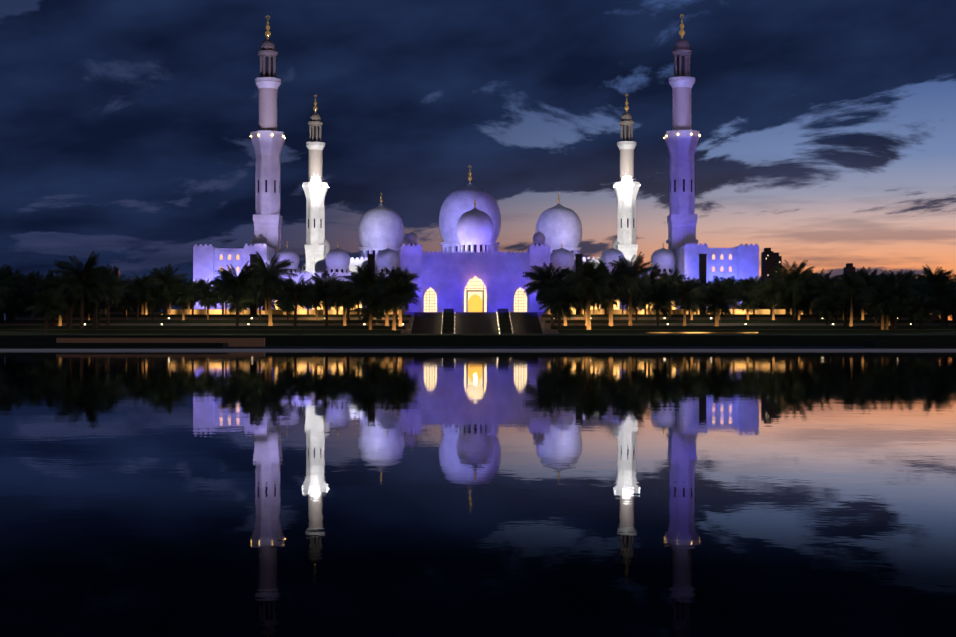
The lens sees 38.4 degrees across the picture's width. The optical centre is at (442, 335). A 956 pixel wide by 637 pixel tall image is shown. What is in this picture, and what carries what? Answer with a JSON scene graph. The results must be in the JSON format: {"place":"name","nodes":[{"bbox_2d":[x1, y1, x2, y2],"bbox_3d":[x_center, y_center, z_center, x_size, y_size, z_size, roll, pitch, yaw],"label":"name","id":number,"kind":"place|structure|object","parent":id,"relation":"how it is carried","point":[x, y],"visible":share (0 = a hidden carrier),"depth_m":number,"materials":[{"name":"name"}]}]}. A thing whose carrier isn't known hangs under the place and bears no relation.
{"place":"outdoors","nodes":[
{"label":"outdoors","id":0,"kind":"place"},
{"bbox_2d":[0,351,955,636],"bbox_3d":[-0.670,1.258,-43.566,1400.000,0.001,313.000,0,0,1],"label":"pool water","id":1,"kind":"structure","parent":0,"point":[476,493],"depth_m":10.87,"materials":[{"name":"black liquid"}]},
{"bbox_2d":[0,312,955,333],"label":"plinth and terraces","id":2,"kind":"structure","parent":0,"point":[161,323],"depth_m":423.80,"materials":[{"name":"grey stone"}]},
{"bbox_2d":[0,264,24,305],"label":"date palm","id":3,"kind":"object","parent":2,"relation":"on","point":[6,276],"visible":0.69,"depth_m":412.64,"materials":[{"name":"green"}]},
{"bbox_2d":[22,270,45,313],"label":"date palm","id":4,"kind":"object","parent":2,"relation":"on","point":[33,281],"visible":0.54,"depth_m":454.70,"materials":[{"name":"green"}]},
{"bbox_2d":[31,269,58,325],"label":"date palm","id":5,"kind":"object","parent":2,"relation":"on","point":[48,276],"visible":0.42,"depth_m":408.81,"materials":[{"name":"green"}]},
{"bbox_2d":[44,273,79,329],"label":"date palm","id":6,"kind":"object","parent":2,"relation":"on","point":[61,281],"visible":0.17,"depth_m":391.01,"materials":[{"name":"green"}]},
{"bbox_2d":[46,282,77,325],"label":"date palm","id":7,"kind":"object","parent":2,"relation":"on","point":[67,319],"visible":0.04,"depth_m":412.40,"materials":[{"name":"green"}]},
{"bbox_2d":[49,251,116,329],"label":"date palm","id":8,"kind":"object","parent":2,"relation":"on","point":[90,268],"visible":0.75,"depth_m":385.51,"materials":[{"name":"green plant"}]},
{"bbox_2d":[62,268,107,329],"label":"date palm","id":9,"kind":"object","parent":2,"relation":"on","point":[93,290],"visible":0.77,"depth_m":385.46,"materials":[{"name":"green"}]},
{"bbox_2d":[79,301,111,326],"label":"date palm","id":10,"kind":"object","parent":2,"relation":"on","point":[90,313],"visible":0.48,"depth_m":399.56,"materials":[{"name":"green"}]},
{"bbox_2d":[84,282,116,329],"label":"date palm","id":11,"kind":"object","parent":2,"relation":"on","point":[108,292],"visible":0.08,"depth_m":394.37,"materials":[{"name":"green"}]},
{"bbox_2d":[84,269,122,329],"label":"date palm","id":12,"kind":"object","parent":2,"relation":"on","point":[95,306],"visible":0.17,"depth_m":392.40,"materials":[{"name":"green plant"}]},
{"bbox_2d":[104,273,132,325],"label":"date palm","id":13,"kind":"object","parent":2,"relation":"on","point":[115,298],"visible":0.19,"depth_m":421.70,"materials":[{"name":"green plant"}]},
{"bbox_2d":[114,289,137,319],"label":"date palm","id":14,"kind":"object","parent":2,"relation":"on","point":[125,304],"visible":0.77,"depth_m":436.10,"materials":[{"name":"green plant"}]},
{"bbox_2d":[118,273,160,319],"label":"date palm","id":15,"kind":"object","parent":2,"relation":"on","point":[139,285],"visible":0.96,"depth_m":437.16,"materials":[{"name":"green plant"}]},
{"bbox_2d":[140,287,169,319],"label":"date palm","id":16,"kind":"object","parent":2,"relation":"on","point":[154,300],"visible":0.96,"depth_m":437.46,"materials":[{"name":"green plant"}]},
{"bbox_2d":[146,264,189,314],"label":"date palm","id":17,"kind":"object","parent":2,"relation":"on","point":[166,279],"visible":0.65,"depth_m":447.43,"materials":[{"name":"green"}]},
{"bbox_2d":[161,284,183,314],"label":"date palm","id":18,"kind":"object","parent":2,"relation":"on","point":[169,302],"visible":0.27,"depth_m":447.83,"materials":[{"name":"green"}]},
{"bbox_2d":[166,283,200,319],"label":"date palm","id":19,"kind":"object","parent":2,"relation":"on","point":[184,296],"visible":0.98,"depth_m":437.22,"materials":[{"name":"green plant"}]},
{"bbox_2d":[177,278,209,314],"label":"date palm","id":20,"kind":"object","parent":2,"relation":"on","point":[199,285],"visible":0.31,"depth_m":448.75,"materials":[{"name":"green plant"}]},
{"bbox_2d":[195,287,224,319],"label":"date palm","id":21,"kind":"object","parent":2,"relation":"on","point":[211,299],"visible":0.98,"depth_m":435.16,"materials":[{"name":"green"}]},
{"bbox_2d":[208,278,231,314],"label":"date palm","id":22,"kind":"object","parent":2,"relation":"on","point":[218,285],"visible":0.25,"depth_m":446.68,"materials":[{"name":"green"}]},
{"bbox_2d":[210,261,262,325],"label":"date palm","id":23,"kind":"object","parent":2,"relation":"on","point":[234,286],"visible":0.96,"depth_m":402.17,"materials":[{"name":"green"}]},
{"bbox_2d":[224,294,250,314],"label":"date palm","id":24,"kind":"object","parent":2,"relation":"on","point":[232,304],"visible":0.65,"depth_m":436.22,"materials":[{"name":"green"}]},
{"bbox_2d":[241,292,253,314],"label":"date palm","id":25,"kind":"object","parent":2,"relation":"on","point":[247,301],"visible":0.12,"depth_m":449.89,"materials":[{"name":"green"}]},
{"bbox_2d":[249,254,257,313],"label":"light pylon","id":26,"kind":"object","parent":2,"relation":"on","point":[253,309],"visible":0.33,"depth_m":462.25,"materials":[{"name":"black metal"}]},
{"bbox_2d":[244,282,267,319],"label":"date palm","id":27,"kind":"object","parent":2,"relation":"on","point":[258,298],"visible":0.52,"depth_m":434.63,"materials":[{"name":"green plant"}]},
{"bbox_2d":[254,299,275,313],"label":"date palm","id":28,"kind":"object","parent":2,"relation":"on","point":[272,305],"visible":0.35,"depth_m":457.73,"materials":[{"name":"green"}]},
{"bbox_2d":[250,279,282,314],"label":"date palm","id":29,"kind":"object","parent":2,"relation":"on","point":[266,300],"visible":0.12,"depth_m":447.94,"materials":[{"name":"brown"}]},
{"bbox_2d":[250,15,285,255],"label":"minaret","id":30,"kind":"object","parent":2,"relation":"on","point":[267,139],"visible":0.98,"depth_m":497.38,"materials":[{"name":"stone"}]},
{"bbox_2d":[245,252,297,325],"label":"date palm","id":31,"kind":"object","parent":2,"relation":"on","point":[270,280],"visible":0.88,"depth_m":410.62,"materials":[{"name":"green"}]},
{"bbox_2d":[275,297,294,319],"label":"date palm","id":32,"kind":"object","parent":2,"relation":"on","point":[287,311],"visible":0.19,"depth_m":437.26,"materials":[{"name":"green"}]},
{"bbox_2d":[272,274,320,325],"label":"date palm","id":33,"kind":"object","parent":2,"relation":"on","point":[287,295],"visible":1,"depth_m":406.19,"materials":[{"name":"green plant"}]},
{"bbox_2d":[303,280,322,319],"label":"date palm","id":34,"kind":"object","parent":2,"relation":"on","point":[312,301],"visible":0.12,"depth_m":435.23,"materials":[{"name":"green"}]},
{"bbox_2d":[302,95,328,273],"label":"minaret","id":35,"kind":"object","parent":2,"relation":"on","point":[315,246],"visible":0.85,"depth_m":662.39,"materials":[{"name":"stone"}]},
{"bbox_2d":[305,270,353,325],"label":"date palm","id":36,"kind":"object","parent":2,"relation":"on","point":[326,281],"visible":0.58,"depth_m":414.11,"materials":[{"name":"green"}]},
{"bbox_2d":[322,282,362,325],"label":"date palm","id":37,"kind":"object","parent":2,"relation":"on","point":[339,297],"visible":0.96,"depth_m":407.70,"materials":[{"name":"green"}]},
{"bbox_2d":[338,265,387,325],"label":"date palm","id":38,"kind":"object","parent":2,"relation":"on","point":[364,279],"visible":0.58,"depth_m":416.99,"materials":[{"name":"green plant"}]},
{"bbox_2d":[350,293,390,329],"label":"date palm","id":39,"kind":"object","parent":2,"relation":"on","point":[374,306],"visible":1,"depth_m":391.66,"materials":[{"name":"green"}]},
{"bbox_2d":[367,254,374,275],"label":"light pylon","id":40,"kind":"object","parent":2,"relation":"on","point":[371,260],"visible":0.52,"depth_m":461.70,"materials":[{"name":"black metal"}]},
{"bbox_2d":[361,280,409,325],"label":"date palm","id":41,"kind":"object","parent":2,"relation":"on","point":[372,291],"visible":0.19,"depth_m":409.33,"materials":[{"name":"green"}]},
{"bbox_2d":[374,277,420,329],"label":"date palm","id":42,"kind":"object","parent":2,"relation":"on","point":[395,292],"visible":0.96,"depth_m":393.96,"materials":[{"name":"green plant"}]},
{"bbox_2d":[374,266,420,325],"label":"date palm","id":43,"kind":"object","parent":2,"relation":"on","point":[395,275],"visible":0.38,"depth_m":414.14,"materials":[{"name":"green"}]},
{"bbox_2d":[324,165,617,273],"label":"domes","id":44,"kind":"structure","parent":2,"relation":"on","point":[380,225],"depth_m":714.83,"materials":[{"name":"stone"}]},
{"bbox_2d":[401,195,549,311],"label":"entrance block","id":45,"kind":"structure","parent":2,"relation":"on","point":[475,273],"depth_m":470.88,"materials":[{"name":"stone"}]},
{"bbox_2d":[271,241,679,308],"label":"wing arcades","id":46,"kind":"object","parent":2,"relation":"on","point":[336,261],"visible":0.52,"depth_m":486.60,"materials":[{"name":"stone"}]},
{"bbox_2d":[193,243,758,308],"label":"corner buildings","id":47,"kind":"structure","parent":2,"relation":"on","point":[740,261],"depth_m":474.80,"materials":[{"name":"stone"}]},
{"bbox_2d":[168,309,784,332],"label":"perimeter wall","id":48,"kind":"structure","parent":2,"relation":"on","point":[332,311],"depth_m":461.43,"materials":[{"name":"beige stone"}]},
{"bbox_2d":[522,262,572,325],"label":"date palm","id":49,"kind":"object","parent":2,"relation":"on","point":[544,274],"visible":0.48,"depth_m":416.53,"materials":[{"name":"green"}]},
{"bbox_2d":[537,285,579,329],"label":"date palm","id":50,"kind":"object","parent":2,"relation":"on","point":[559,302],"visible":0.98,"depth_m":395.81,"materials":[{"name":"green plant"}]},
{"bbox_2d":[542,273,590,325],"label":"date palm","id":51,"kind":"object","parent":2,"relation":"on","point":[557,282],"visible":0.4,"depth_m":407.60,"materials":[{"name":"green"}]},
{"bbox_2d":[575,254,582,313],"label":"light pylon","id":52,"kind":"object","parent":2,"relation":"on","point":[578,256],"visible":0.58,"depth_m":460.89,"materials":[{"name":"black metal"}]},
{"bbox_2d":[560,257,615,329],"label":"date palm","id":53,"kind":"object","parent":2,"relation":"on","point":[589,276],"visible":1,"depth_m":391.86,"materials":[{"name":"green"}]},
{"bbox_2d":[573,272,607,325],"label":"date palm","id":54,"kind":"object","parent":2,"relation":"on","point":[584,304],"visible":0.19,"depth_m":414.10,"materials":[{"name":"green plant"}]},
{"bbox_2d":[595,294,625,310],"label":"date palm","id":55,"kind":"object","parent":2,"relation":"on","point":[605,307],"visible":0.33,"depth_m":435.07,"materials":[{"name":"green"}]},
{"bbox_2d":[591,258,643,325],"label":"date palm","id":56,"kind":"object","parent":2,"relation":"on","point":[618,286],"visible":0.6,"depth_m":405.96,"materials":[{"name":"green"}]},
{"bbox_2d":[613,94,639,264],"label":"minaret","id":57,"kind":"object","parent":2,"relation":"on","point":[627,245],"visible":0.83,"depth_m":660.58,"materials":[{"name":"stone"}]},
{"bbox_2d":[608,252,655,325],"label":"date palm","id":58,"kind":"object","parent":2,"relation":"on","point":[638,265],"visible":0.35,"depth_m":413.58,"materials":[{"name":"green"}]},
{"bbox_2d":[620,292,645,319],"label":"date palm","id":59,"kind":"object","parent":2,"relation":"on","point":[635,304],"visible":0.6,"depth_m":433.58,"materials":[{"name":"green plant"}]},
{"bbox_2d":[636,276,660,314],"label":"date palm","id":60,"kind":"object","parent":2,"relation":"on","point":[640,291],"visible":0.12,"depth_m":445.08,"materials":[{"name":"green"}]},
{"bbox_2d":[638,263,665,313],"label":"date palm","id":61,"kind":"object","parent":2,"relation":"on","point":[654,274],"visible":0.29,"depth_m":454.83,"materials":[{"name":"green"}]},
{"bbox_2d":[636,283,680,325],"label":"date palm","id":62,"kind":"object","parent":2,"relation":"on","point":[656,301],"visible":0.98,"depth_m":402.64,"materials":[{"name":"green plant"}]},
{"bbox_2d":[651,274,684,319],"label":"date palm","id":63,"kind":"object","parent":2,"relation":"on","point":[667,281],"visible":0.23,"depth_m":435.17,"materials":[{"name":"green"}]},
{"bbox_2d":[655,268,687,313],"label":"date palm","id":64,"kind":"object","parent":2,"relation":"on","point":[680,276],"visible":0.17,"depth_m":455.28,"materials":[{"name":"green"}]},
{"bbox_2d":[664,14,699,267],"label":"minaret","id":65,"kind":"object","parent":2,"relation":"on","point":[681,138],"visible":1,"depth_m":495.51,"materials":[{"name":"stone"}]},
{"bbox_2d":[665,276,703,325],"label":"date palm","id":66,"kind":"object","parent":2,"relation":"on","point":[684,294],"visible":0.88,"depth_m":411.13,"materials":[{"name":"green plant"}]},
{"bbox_2d":[677,293,704,319],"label":"date palm","id":67,"kind":"object","parent":2,"relation":"on","point":[692,309],"visible":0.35,"depth_m":434.68,"materials":[{"name":"green"}]},
{"bbox_2d":[685,279,710,314],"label":"date palm","id":68,"kind":"object","parent":2,"relation":"on","point":[700,285],"visible":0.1,"depth_m":445.66,"materials":[{"name":"green"}]},
{"bbox_2d":[699,254,706,313],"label":"light pylon","id":69,"kind":"object","parent":2,"relation":"on","point":[702,268],"visible":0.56,"depth_m":460.38,"materials":[{"name":"black metal"}]},
{"bbox_2d":[690,283,743,325],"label":"date palm","id":70,"kind":"object","parent":2,"relation":"on","point":[714,300],"visible":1,"depth_m":402.06,"materials":[{"name":"green plant"}]},
{"bbox_2d":[705,276,738,314],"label":"date palm","id":71,"kind":"object","parent":2,"relation":"on","point":[716,281],"visible":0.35,"depth_m":445.30,"materials":[{"name":"green"}]},
{"bbox_2d":[721,275,742,313],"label":"date palm","id":72,"kind":"object","parent":2,"relation":"on","point":[736,283],"visible":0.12,"depth_m":455.12,"materials":[{"name":"green"}]},
{"bbox_2d":[731,278,761,313],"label":"date palm","id":73,"kind":"object","parent":2,"relation":"on","point":[746,285],"visible":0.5,"depth_m":445.73,"materials":[{"name":"green"}]},
{"bbox_2d":[736,288,763,319],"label":"date palm","id":74,"kind":"object","parent":2,"relation":"on","point":[749,303],"visible":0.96,"depth_m":435.06,"materials":[{"name":"green"}]},
{"bbox_2d":[747,275,765,313],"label":"date palm","id":75,"kind":"object","parent":2,"relation":"on","point":[751,280],"visible":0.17,"depth_m":456.75,"materials":[{"name":"green"}]},
{"bbox_2d":[757,277,778,313],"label":"date palm","id":76,"kind":"object","parent":2,"relation":"on","point":[772,281],"visible":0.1,"depth_m":446.63,"materials":[{"name":"green"}]},
{"bbox_2d":[756,278,789,319],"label":"date palm","id":77,"kind":"object","parent":2,"relation":"on","point":[772,293],"visible":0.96,"depth_m":433.69,"materials":[{"name":"green plant"}]},
{"bbox_2d":[767,259,820,319],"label":"date palm","id":78,"kind":"object","parent":2,"relation":"on","point":[795,281],"visible":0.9,"depth_m":432.40,"materials":[{"name":"green plant"}]},
{"bbox_2d":[783,288,810,306],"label":"date palm","id":79,"kind":"object","parent":2,"relation":"on","point":[790,295],"visible":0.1,"depth_m":434.90,"materials":[{"name":"green"}]},
{"bbox_2d":[783,296,814,319],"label":"date palm","id":80,"kind":"object","parent":2,"relation":"on","point":[801,308],"visible":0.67,"depth_m":434.50,"materials":[{"name":"green plant"}]},
{"bbox_2d":[804,269,835,319],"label":"date palm","id":81,"kind":"object","parent":2,"relation":"on","point":[822,277],"visible":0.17,"depth_m":436.93,"materials":[{"name":"green"}]},
{"bbox_2d":[807,274,840,319],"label":"date palm","id":82,"kind":"object","parent":2,"relation":"on","point":[824,288],"visible":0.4,"depth_m":427.92,"materials":[{"name":"green plant"}]},
{"bbox_2d":[808,296,843,325],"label":"date palm","id":83,"kind":"object","parent":2,"relation":"on","point":[824,309],"visible":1,"depth_m":409.23,"materials":[{"name":"green plant"}]},
{"bbox_2d":[822,280,866,325],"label":"date palm","id":84,"kind":"object","parent":2,"relation":"on","point":[834,296],"visible":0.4,"depth_m":411.30,"materials":[{"name":"green plant"}]},
{"bbox_2d":[833,270,872,325],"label":"date palm","id":85,"kind":"object","parent":2,"relation":"on","point":[853,288],"visible":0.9,"depth_m":400.65,"materials":[{"name":"green"}]},
{"bbox_2d":[838,268,877,313],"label":"date palm","id":86,"kind":"object","parent":2,"relation":"on","point":[856,272],"visible":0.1,"depth_m":461.97,"materials":[{"name":"green"}]},
{"bbox_2d":[853,291,873,319],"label":"date palm","id":87,"kind":"object","parent":2,"relation":"on","point":[862,309],"visible":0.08,"depth_m":432.27,"materials":[{"name":"green"}]},
{"bbox_2d":[854,267,880,313],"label":"date palm","id":88,"kind":"object","parent":2,"relation":"on","point":[867,272],"visible":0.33,"depth_m":457.78,"materials":[{"name":"green"}]},
{"bbox_2d":[861,280,884,325],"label":"date palm","id":89,"kind":"object","parent":2,"relation":"on","point":[869,309],"visible":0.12,"depth_m":400.55,"materials":[{"name":"green"}]},
{"bbox_2d":[858,285,900,329],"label":"date palm","id":90,"kind":"object","parent":2,"relation":"on","point":[878,309],"visible":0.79,"depth_m":389.00,"materials":[{"name":"green"}]},
{"bbox_2d":[871,299,902,329],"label":"date palm","id":91,"kind":"object","parent":2,"relation":"on","point":[887,319],"visible":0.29,"depth_m":391.88,"materials":[{"name":"green"}]},
{"bbox_2d":[874,281,914,329],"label":"date palm","id":92,"kind":"object","parent":2,"relation":"on","point":[898,295],"visible":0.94,"depth_m":384.73,"materials":[{"name":"green plant"}]},
{"bbox_2d":[866,269,923,329],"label":"date palm","id":93,"kind":"object","parent":2,"relation":"on","point":[907,276],"visible":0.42,"depth_m":392.86,"materials":[{"name":"green plant"}]},
{"bbox_2d":[901,296,942,329],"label":"date palm","id":94,"kind":"object","parent":2,"relation":"on","point":[915,309],"visible":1,"depth_m":381.89,"materials":[{"name":"green plant"}]},
{"bbox_2d":[913,265,955,282],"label":"date palm","id":95,"kind":"object","parent":2,"relation":"on","point":[928,272],"visible":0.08,"depth_m":445.74,"materials":[{"name":"green"}]},
{"bbox_2d":[917,279,955,325],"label":"date palm","id":96,"kind":"object","parent":2,"relation":"on","point":[942,294],"visible":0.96,"depth_m":403.63,"materials":[{"name":"green"}]},
{"bbox_2d":[918,269,955,319],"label":"date palm","id":97,"kind":"object","parent":2,"relation":"on","point":[944,278],"visible":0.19,"depth_m":428.13,"materials":[{"name":"green plant"}]},
{"bbox_2d":[928,292,955,325],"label":"date palm","id":98,"kind":"object","parent":2,"relation":"on","point":[947,311],"visible":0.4,"depth_m":408.64,"materials":[{"name":"green"}]},
{"bbox_2d":[0,331,955,347],"bbox_3d":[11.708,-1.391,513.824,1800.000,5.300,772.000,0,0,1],"label":"bank","id":99,"kind":"structure","parent":0,"point":[11,339],"depth_m":149.71,"materials":[{"name":"green"}]},
{"bbox_2d":[24,289,68,332],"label":"date palm","id":100,"kind":"object","parent":99,"relation":"on","point":[47,305],"visible":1,"depth_m":356.15,"materials":[{"name":"green plant"}]},
{"bbox_2d":[95,264,127,313],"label":"date palm","id":101,"kind":"object","parent":99,"relation":"on","point":[108,272],"visible":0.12,"depth_m":492.57,"materials":[{"name":"green"}]},
{"bbox_2d":[0,346,955,348],"bbox_3d":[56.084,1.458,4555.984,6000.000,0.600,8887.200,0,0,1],"label":"embankment","id":102,"kind":"structure","parent":0,"point":[563,347],"depth_m":130.18,"materials":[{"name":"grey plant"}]},
{"bbox_2d":[411,309,542,333],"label":"grand stairs","id":103,"kind":"structure","parent":102,"relation":"on","point":[500,321],"depth_m":442.02,"materials":[{"name":"grey stone"}]},
{"bbox_2d":[761,248,773,308],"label":"tower","id":104,"kind":"structure","parent":102,"relation":"on","point":[767,259],"depth_m":1495.67,"materials":[{"name":"black concrete"}]},
{"bbox_2d":[774,253,781,308],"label":"tower","id":105,"kind":"structure","parent":102,"relation":"on","point":[777,258],"depth_m":1498.52,"materials":[{"name":"black concrete"}]},
{"bbox_2d":[843,263,855,275],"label":"building","id":106,"kind":"structure","parent":102,"relation":"on","point":[850,267],"depth_m":1494.60,"materials":[{"name":"black concrete"}]},
{"bbox_2d":[0,0,955,319],"label":"sky","id":107,"kind":"structure","parent":0,"point":[826,128],"materials":[{"name":"blue"}]},
{"bbox_3d":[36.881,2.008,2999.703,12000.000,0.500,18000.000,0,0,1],"label":"ground surface","id":108,"kind":"structure","parent":0,"visible":0},
{"bbox_2d":[0,349,955,350],"bbox_3d":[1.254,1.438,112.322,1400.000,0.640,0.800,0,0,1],"label":"pool coping","id":109,"kind":"object","parent":108,"relation":"on","point":[477,349],"visible":0.25,"depth_m":111.90,"materials":[{"name":"grey stone"}]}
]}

